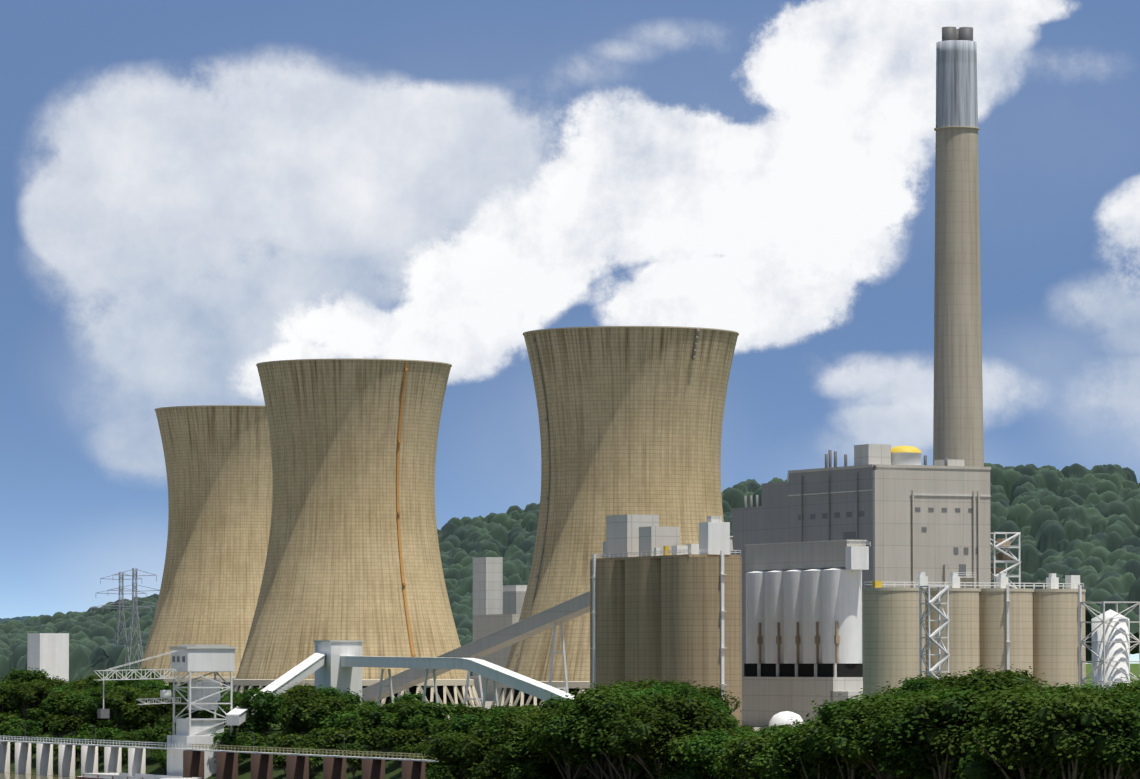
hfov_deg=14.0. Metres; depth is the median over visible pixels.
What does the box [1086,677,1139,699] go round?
bank tree
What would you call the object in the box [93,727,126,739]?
bank tree
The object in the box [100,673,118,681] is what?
bank tree
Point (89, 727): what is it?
bank tree
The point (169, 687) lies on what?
bank tree
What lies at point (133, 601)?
pylon
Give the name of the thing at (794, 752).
bank tree
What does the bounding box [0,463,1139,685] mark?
hill ridge
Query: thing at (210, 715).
bank tree
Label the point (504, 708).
bank tree
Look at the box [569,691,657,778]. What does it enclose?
bank tree
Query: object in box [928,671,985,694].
bank tree
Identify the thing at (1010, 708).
bank tree
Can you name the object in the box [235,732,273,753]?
bank tree
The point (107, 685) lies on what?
bank tree
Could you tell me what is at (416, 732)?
bank tree
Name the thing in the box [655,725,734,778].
bank tree
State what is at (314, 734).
bank tree
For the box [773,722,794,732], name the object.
bank tree
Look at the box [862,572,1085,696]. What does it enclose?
silos
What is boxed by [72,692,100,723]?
bank tree
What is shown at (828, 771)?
bank tree
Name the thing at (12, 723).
bank tree
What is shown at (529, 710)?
bank tree
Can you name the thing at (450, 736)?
bank tree
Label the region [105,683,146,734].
bank tree
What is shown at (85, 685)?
bank tree
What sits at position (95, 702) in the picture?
bank tree
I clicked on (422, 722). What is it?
bank tree
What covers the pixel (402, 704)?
bank tree
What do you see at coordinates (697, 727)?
bank tree
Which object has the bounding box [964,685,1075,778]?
bank tree
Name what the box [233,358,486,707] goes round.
cooling tower
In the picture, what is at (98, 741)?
bank tree
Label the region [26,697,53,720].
bank tree
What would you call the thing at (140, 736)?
bank tree
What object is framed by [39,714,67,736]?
bank tree
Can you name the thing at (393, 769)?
ground
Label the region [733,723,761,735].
bank tree
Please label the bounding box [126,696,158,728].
bank tree
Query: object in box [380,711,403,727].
bank tree
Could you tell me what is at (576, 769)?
bank tree
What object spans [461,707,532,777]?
bank tree
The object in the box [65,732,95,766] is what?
bank tree
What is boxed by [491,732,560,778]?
bank tree
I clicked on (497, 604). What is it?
site buildings
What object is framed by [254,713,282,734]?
bank tree
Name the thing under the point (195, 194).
sky
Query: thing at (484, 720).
bank tree
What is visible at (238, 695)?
bank tree
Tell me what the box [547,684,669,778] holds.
bank tree
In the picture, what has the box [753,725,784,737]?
bank tree
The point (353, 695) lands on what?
bank tree
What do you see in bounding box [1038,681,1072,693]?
bank tree
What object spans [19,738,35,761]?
bank tree
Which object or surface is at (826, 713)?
bank tree
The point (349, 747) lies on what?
bank tree
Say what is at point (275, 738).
bank tree
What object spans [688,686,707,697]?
bank tree
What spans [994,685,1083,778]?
bank tree
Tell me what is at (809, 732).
bank tree
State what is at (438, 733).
bank tree
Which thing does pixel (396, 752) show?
bank tree
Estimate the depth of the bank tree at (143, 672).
1331.31 m
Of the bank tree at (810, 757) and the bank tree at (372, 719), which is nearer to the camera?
the bank tree at (810, 757)
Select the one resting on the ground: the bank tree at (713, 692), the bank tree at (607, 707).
the bank tree at (713, 692)
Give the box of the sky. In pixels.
[0,0,1139,663]
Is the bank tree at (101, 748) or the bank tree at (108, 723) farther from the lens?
the bank tree at (108, 723)
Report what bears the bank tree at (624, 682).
on the ground
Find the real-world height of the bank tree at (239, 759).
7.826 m
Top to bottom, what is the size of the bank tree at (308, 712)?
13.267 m
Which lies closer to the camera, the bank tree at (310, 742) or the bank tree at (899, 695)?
the bank tree at (899, 695)
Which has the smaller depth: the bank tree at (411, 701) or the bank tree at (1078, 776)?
the bank tree at (1078, 776)
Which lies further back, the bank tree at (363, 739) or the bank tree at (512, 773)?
the bank tree at (363, 739)
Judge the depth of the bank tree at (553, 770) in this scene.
906.01 m
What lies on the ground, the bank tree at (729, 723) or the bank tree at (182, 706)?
the bank tree at (182, 706)
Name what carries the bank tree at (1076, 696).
on the bank spit
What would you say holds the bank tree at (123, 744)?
on the ground
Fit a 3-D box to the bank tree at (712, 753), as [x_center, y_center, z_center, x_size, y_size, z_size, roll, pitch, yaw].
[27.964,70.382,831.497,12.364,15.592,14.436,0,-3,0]
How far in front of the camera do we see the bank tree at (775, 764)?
808.80 m
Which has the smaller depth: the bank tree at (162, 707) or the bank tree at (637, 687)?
the bank tree at (637, 687)
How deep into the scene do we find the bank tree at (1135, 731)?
716.33 m
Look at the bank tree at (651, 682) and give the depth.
964.54 m
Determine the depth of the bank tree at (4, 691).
1277.41 m
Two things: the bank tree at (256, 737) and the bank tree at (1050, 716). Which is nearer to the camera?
the bank tree at (1050, 716)
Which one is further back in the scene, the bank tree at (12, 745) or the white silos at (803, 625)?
the bank tree at (12, 745)
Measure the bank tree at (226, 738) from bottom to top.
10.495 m
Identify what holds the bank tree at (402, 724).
on the ground
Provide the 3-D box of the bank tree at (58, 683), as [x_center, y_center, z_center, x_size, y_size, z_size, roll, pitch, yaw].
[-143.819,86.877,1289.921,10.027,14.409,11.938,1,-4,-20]
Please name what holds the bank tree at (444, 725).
on the ground
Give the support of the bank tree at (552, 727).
on the bank spit
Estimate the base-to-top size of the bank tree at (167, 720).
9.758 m
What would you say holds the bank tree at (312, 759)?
on the ground
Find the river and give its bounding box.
[0,771,78,778]
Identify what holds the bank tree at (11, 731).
on the ground
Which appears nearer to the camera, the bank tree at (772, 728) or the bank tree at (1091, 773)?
the bank tree at (1091, 773)
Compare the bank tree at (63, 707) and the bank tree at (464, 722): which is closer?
the bank tree at (464, 722)
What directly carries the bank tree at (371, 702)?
on the ground
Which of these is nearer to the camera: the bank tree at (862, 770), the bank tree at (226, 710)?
the bank tree at (862, 770)
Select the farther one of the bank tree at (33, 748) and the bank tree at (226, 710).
the bank tree at (33, 748)
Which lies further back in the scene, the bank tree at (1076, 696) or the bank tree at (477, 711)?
the bank tree at (477, 711)
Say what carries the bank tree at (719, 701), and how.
on the ground
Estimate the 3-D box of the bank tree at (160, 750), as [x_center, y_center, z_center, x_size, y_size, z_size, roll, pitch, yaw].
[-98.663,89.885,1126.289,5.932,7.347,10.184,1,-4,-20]
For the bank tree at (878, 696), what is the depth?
785.77 m
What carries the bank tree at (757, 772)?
on the bank spit
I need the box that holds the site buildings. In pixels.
[27,557,1139,700]
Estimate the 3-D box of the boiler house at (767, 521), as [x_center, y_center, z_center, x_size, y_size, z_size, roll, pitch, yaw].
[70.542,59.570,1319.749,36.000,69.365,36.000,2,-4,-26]
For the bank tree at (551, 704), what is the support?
on the bank spit
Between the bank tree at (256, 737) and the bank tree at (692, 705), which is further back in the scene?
the bank tree at (256, 737)
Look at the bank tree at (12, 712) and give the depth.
1276.46 m
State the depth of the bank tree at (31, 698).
1258.58 m
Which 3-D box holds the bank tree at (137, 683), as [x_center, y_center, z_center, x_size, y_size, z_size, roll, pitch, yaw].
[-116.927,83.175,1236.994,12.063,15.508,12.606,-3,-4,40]
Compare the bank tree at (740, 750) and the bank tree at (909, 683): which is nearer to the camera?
the bank tree at (740, 750)
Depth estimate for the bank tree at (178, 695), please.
1174.66 m
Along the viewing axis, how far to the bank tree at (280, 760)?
1058.00 m
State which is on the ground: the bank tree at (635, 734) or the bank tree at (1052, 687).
the bank tree at (1052, 687)
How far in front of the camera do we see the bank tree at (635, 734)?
847.27 m
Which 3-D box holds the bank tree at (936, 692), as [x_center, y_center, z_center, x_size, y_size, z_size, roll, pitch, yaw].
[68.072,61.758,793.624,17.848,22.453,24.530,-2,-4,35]
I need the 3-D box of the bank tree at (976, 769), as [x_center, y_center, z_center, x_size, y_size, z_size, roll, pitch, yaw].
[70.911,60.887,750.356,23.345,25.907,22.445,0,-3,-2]
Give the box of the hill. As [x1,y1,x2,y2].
[0,616,37,621]
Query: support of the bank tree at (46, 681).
on the ground
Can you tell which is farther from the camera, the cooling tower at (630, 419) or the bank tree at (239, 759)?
the cooling tower at (630, 419)
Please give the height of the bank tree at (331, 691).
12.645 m
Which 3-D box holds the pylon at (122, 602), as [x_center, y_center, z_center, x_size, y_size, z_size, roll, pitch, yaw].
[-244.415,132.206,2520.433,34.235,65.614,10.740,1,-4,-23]
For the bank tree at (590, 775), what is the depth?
900.65 m
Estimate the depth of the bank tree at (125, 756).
1141.01 m
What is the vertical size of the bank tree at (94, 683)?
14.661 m
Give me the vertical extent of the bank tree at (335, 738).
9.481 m
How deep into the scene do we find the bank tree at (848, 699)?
867.60 m
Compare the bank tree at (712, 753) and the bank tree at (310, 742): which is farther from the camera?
the bank tree at (310, 742)
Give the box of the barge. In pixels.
[76,773,200,778]
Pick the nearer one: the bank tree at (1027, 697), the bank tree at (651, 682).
the bank tree at (1027, 697)
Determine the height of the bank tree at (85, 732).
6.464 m
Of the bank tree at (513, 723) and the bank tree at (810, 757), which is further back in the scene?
the bank tree at (513, 723)
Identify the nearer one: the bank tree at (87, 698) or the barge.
the barge
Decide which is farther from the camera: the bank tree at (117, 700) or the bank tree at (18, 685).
the bank tree at (18, 685)
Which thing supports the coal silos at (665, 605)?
on the ground
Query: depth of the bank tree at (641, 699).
878.84 m
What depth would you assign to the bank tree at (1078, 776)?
732.57 m
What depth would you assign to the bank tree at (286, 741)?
1068.40 m
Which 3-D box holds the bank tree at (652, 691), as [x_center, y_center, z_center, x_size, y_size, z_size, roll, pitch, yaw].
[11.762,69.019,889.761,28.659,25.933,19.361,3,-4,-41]
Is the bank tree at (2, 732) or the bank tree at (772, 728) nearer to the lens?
the bank tree at (772, 728)
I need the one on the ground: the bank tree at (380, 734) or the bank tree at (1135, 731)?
the bank tree at (380, 734)
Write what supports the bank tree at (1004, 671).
on the ground
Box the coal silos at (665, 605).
[590,514,741,728]
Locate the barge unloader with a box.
[93,645,236,778]
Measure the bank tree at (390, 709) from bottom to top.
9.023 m
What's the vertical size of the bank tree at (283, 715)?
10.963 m
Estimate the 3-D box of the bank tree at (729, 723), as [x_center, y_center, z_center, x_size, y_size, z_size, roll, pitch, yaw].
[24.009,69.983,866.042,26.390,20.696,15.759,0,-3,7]
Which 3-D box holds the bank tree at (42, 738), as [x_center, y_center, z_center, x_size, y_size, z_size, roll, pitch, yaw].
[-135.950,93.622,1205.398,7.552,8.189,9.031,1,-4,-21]
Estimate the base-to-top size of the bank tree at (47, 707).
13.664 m
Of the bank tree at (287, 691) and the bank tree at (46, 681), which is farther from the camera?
the bank tree at (46, 681)
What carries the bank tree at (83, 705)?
on the ground
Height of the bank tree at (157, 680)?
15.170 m
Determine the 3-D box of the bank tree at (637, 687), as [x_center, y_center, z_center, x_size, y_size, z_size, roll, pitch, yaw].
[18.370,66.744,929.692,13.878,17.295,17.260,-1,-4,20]
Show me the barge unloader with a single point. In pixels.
(203, 694)
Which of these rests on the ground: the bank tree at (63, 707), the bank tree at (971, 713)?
the bank tree at (63, 707)
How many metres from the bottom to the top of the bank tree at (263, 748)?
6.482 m
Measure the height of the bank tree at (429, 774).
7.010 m
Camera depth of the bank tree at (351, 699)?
1094.86 m
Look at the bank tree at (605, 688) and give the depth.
933.31 m
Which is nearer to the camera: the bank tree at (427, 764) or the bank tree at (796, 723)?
the bank tree at (796, 723)
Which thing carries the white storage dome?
on the ground
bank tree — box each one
[0,667,53,684]
[0,681,18,714]
[0,712,26,730]
[0,723,6,735]
[0,730,23,759]
[2,718,26,730]
[4,677,54,728]
[4,726,24,737]
[5,707,23,719]
[13,717,51,739]
[15,682,57,728]
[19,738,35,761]
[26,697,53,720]
[33,733,53,745]
[39,687,78,731]
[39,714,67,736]
[40,674,77,690]
[40,690,71,733]
[45,678,71,691]
[46,719,68,737]
[49,682,71,694]
[50,736,74,752]
[53,735,76,764]
[56,713,99,736]
[62,690,92,735]
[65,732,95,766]
[67,674,94,685]
[67,679,89,692]
[67,688,112,713]
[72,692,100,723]
[74,696,105,728]
[74,723,98,734]
[77,730,95,740]
[81,677,112,691]
[83,672,110,684]
[83,683,123,727]
[88,681,110,690]
[90,738,112,755]
[92,718,122,737]
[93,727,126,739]
[93,739,114,754]
[99,686,147,731]
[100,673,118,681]
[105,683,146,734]
[108,673,151,691]
[112,732,145,745]
[112,738,137,763]
[114,666,165,682]
[121,690,167,728]
[121,744,147,764]
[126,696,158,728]
[131,726,159,759]
[134,674,166,684]
[135,687,155,727]
[143,680,167,692]
[144,691,188,736]
[144,722,175,746]
[150,745,166,769]
[150,751,166,773]
[153,712,184,727]
[156,686,187,695]
[158,682,187,693]
[171,690,197,716]
[175,685,229,717]
[182,689,229,717]
[188,697,224,728]
[210,729,245,754]
[213,695,243,737]
[214,749,244,762]
[218,696,243,733]
[221,689,244,726]
[232,688,286,742]
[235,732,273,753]
[243,740,266,758]
[247,685,261,692]
[250,745,274,756]
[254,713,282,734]
[271,733,288,752]
[272,733,308,752]
[273,754,285,772]
[277,680,325,708]
[278,698,298,733]
[281,694,323,738]
[282,694,324,732]
[283,683,326,739]
[292,736,329,770]
[292,746,324,770]
[297,691,357,729]
[309,726,332,748]
[312,684,354,701]
[317,708,358,728]
[320,727,364,753]
[325,693,371,713]
[329,711,363,746]
[336,743,369,768]
[337,749,375,778]
[338,688,364,703]
[343,702,369,716]
[349,705,397,735]
[355,733,387,755]
[359,700,376,705]
[365,727,398,751]
[377,700,400,713]
[379,730,433,765]
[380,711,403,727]
[381,704,429,732]
[388,691,427,702]
[388,746,417,760]
[391,727,425,743]
[393,700,418,714]
[394,742,430,758]
[397,697,428,703]
[405,753,435,776]
[407,699,454,722]
[407,715,440,739]
[418,732,475,778]
[423,730,471,778]
[425,765,439,778]
[429,719,453,736]
[431,728,461,740]
[443,712,482,735]
[446,721,510,778]
[449,703,468,708]
[453,705,490,723]
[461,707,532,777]
[476,709,517,729]
[478,703,525,719]
[481,707,506,715]
[483,708,552,778]
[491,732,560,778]
[511,692,576,776]
[511,725,578,778]
[519,706,543,713]
[522,697,596,778]
[530,704,612,778]
[531,696,639,778]
[543,692,595,778]
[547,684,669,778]
[558,683,643,778]
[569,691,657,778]
[578,688,699,778]
[580,681,678,778]
[591,682,625,692]
[598,695,704,778]
[607,699,666,778]
[610,677,647,689]
[630,679,688,691]
[636,677,677,688]
[640,688,738,762]
[644,711,749,771]
[648,679,703,698]
[652,719,737,777]
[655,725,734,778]
[661,678,694,686]
[672,725,737,778]
[675,693,734,722]
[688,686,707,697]
[693,681,743,713]
[693,738,748,778]
[697,693,726,707]
[714,731,776,778]
[724,732,749,745]
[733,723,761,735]
[746,723,830,778]
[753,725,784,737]
[754,751,799,777]
[767,712,816,741]
[767,719,821,778]
[768,725,779,730]
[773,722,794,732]
[781,734,869,778]
[784,699,869,778]
[790,704,878,778]
[804,694,884,778]
[815,690,921,778]
[816,693,931,778]
[832,696,870,705]
[851,686,991,778]
[857,687,934,778]
[869,685,975,778]
[873,681,900,696]
[880,690,919,698]
[893,690,983,778]
[894,677,936,694]
[912,673,957,685]
[922,684,950,697]
[924,676,1026,695]
[925,686,1017,771]
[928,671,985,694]
[935,665,1054,694]
[939,685,1055,778]
[955,686,1065,778]
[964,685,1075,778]
[966,664,1044,685]
[972,677,1060,696]
[983,688,1067,778]
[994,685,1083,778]
[1007,691,1139,778]
[1038,680,1075,694]
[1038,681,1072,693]
[1046,698,1139,778]
[1047,685,1139,778]
[1049,693,1131,778]
[1052,683,1108,698]
[1052,692,1138,778]
[1060,685,1139,778]
[1070,682,1101,693]
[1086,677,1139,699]
[1105,677,1139,693]
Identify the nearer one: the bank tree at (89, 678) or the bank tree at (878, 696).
the bank tree at (878, 696)
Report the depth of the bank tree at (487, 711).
1041.30 m
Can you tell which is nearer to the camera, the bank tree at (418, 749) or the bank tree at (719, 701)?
the bank tree at (719, 701)
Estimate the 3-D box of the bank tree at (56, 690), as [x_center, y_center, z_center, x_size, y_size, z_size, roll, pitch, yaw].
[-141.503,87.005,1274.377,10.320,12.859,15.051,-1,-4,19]
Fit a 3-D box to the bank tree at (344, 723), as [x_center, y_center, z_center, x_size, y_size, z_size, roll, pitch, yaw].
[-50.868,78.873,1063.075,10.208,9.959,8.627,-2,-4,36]
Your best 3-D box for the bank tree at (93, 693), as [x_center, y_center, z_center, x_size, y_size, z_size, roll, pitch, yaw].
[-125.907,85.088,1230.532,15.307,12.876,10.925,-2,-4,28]
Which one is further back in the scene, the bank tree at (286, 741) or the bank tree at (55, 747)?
the bank tree at (55, 747)
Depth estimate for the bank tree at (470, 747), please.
914.93 m
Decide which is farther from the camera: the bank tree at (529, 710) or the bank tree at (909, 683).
the bank tree at (529, 710)
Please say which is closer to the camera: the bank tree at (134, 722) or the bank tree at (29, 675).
the bank tree at (134, 722)
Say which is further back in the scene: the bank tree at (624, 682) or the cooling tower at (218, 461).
the cooling tower at (218, 461)
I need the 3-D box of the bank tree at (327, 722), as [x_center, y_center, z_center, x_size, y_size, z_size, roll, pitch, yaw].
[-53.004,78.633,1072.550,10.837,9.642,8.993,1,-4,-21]
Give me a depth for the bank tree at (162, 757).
1119.65 m
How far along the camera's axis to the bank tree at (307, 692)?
1098.91 m
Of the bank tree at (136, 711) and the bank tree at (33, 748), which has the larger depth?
the bank tree at (33, 748)
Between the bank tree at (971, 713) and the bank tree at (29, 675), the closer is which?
the bank tree at (971, 713)
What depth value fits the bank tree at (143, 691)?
1215.52 m
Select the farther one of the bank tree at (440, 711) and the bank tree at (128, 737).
the bank tree at (128, 737)
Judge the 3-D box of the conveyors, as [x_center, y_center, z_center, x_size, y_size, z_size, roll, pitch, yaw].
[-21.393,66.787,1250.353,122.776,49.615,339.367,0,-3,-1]
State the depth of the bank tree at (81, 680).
1380.89 m
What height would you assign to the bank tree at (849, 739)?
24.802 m
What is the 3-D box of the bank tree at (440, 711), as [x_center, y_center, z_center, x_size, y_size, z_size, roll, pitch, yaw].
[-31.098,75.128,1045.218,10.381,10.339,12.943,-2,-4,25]
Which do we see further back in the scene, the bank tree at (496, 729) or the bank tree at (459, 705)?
the bank tree at (459, 705)
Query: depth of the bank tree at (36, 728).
1228.61 m
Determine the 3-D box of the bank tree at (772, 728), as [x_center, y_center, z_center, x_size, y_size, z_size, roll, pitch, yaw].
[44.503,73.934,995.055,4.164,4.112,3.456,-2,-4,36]
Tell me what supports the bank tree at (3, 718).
on the ground
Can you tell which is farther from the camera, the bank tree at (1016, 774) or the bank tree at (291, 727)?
the bank tree at (291, 727)
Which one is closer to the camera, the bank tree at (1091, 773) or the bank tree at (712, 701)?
the bank tree at (1091, 773)
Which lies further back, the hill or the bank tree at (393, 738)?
the hill
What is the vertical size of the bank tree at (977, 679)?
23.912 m
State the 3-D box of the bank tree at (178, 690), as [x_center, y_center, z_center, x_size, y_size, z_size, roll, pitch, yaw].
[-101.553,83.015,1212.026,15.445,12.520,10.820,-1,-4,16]
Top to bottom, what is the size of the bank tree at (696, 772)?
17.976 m
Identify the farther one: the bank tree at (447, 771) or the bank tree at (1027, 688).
the bank tree at (447, 771)
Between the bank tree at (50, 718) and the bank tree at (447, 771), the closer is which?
the bank tree at (447, 771)
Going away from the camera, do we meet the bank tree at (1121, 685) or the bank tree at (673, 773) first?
the bank tree at (1121, 685)
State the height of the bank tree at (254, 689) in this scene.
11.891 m
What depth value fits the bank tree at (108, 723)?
1187.30 m
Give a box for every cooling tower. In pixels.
[139,405,272,690]
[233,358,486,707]
[490,326,738,708]
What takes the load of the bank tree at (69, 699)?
on the ground
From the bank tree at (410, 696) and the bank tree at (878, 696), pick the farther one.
the bank tree at (410, 696)
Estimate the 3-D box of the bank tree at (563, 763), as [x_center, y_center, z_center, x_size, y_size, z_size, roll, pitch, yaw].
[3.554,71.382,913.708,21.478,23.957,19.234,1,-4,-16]
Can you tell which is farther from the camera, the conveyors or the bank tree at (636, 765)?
the conveyors
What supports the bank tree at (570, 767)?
on the bank spit
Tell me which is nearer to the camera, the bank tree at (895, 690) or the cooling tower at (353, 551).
the bank tree at (895, 690)
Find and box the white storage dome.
[769,711,816,727]
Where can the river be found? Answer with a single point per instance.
(8, 775)
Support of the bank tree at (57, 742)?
on the ground
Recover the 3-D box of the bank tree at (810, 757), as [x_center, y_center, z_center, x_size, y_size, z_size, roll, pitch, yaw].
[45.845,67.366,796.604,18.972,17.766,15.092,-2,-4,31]
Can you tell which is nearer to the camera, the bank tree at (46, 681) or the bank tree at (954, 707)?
the bank tree at (954, 707)
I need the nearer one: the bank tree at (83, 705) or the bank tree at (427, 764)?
the bank tree at (427, 764)
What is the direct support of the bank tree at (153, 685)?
on the ground
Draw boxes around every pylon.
[91,572,150,645]
[103,568,159,672]
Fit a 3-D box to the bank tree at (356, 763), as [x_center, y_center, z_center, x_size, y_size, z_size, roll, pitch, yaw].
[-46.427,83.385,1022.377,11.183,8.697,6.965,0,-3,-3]
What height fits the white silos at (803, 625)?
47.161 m
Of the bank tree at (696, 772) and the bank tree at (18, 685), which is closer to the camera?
the bank tree at (696, 772)
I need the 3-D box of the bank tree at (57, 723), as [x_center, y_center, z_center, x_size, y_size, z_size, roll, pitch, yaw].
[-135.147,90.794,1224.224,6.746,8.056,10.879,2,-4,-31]
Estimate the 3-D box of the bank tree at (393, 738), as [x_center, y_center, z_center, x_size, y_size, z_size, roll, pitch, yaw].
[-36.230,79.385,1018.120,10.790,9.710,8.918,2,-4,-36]
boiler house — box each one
[732,475,788,676]
[788,444,1020,663]
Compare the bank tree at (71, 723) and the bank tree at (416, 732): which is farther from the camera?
the bank tree at (71, 723)
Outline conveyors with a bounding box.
[226,536,732,727]
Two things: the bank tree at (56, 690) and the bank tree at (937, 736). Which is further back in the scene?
the bank tree at (56, 690)
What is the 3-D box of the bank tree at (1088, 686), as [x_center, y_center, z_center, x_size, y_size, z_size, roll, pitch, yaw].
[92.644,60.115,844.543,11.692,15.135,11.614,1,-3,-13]
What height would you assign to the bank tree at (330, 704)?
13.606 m
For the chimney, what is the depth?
1345.16 m
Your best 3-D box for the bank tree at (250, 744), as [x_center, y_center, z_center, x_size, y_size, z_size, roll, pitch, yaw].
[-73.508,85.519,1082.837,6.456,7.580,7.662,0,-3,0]
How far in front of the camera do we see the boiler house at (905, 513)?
1259.99 m
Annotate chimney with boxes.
[933,27,983,466]
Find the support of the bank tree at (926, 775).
on the bank spit
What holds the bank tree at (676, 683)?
on the ground
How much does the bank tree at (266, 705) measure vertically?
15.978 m
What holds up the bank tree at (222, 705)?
on the ground
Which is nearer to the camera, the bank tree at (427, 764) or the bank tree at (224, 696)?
the bank tree at (427, 764)
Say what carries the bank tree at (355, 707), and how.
on the ground
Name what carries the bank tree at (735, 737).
on the bank spit
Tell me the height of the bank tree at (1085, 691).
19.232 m
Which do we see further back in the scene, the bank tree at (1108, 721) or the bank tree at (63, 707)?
the bank tree at (63, 707)
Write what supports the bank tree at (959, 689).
on the ground
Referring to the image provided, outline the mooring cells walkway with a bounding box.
[0,723,464,778]
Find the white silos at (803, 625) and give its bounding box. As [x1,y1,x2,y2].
[742,540,870,726]
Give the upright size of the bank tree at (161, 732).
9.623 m
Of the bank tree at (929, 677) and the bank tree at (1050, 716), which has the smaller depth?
the bank tree at (1050, 716)
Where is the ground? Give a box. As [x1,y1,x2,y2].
[10,664,1139,778]
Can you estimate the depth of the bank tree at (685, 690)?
913.02 m

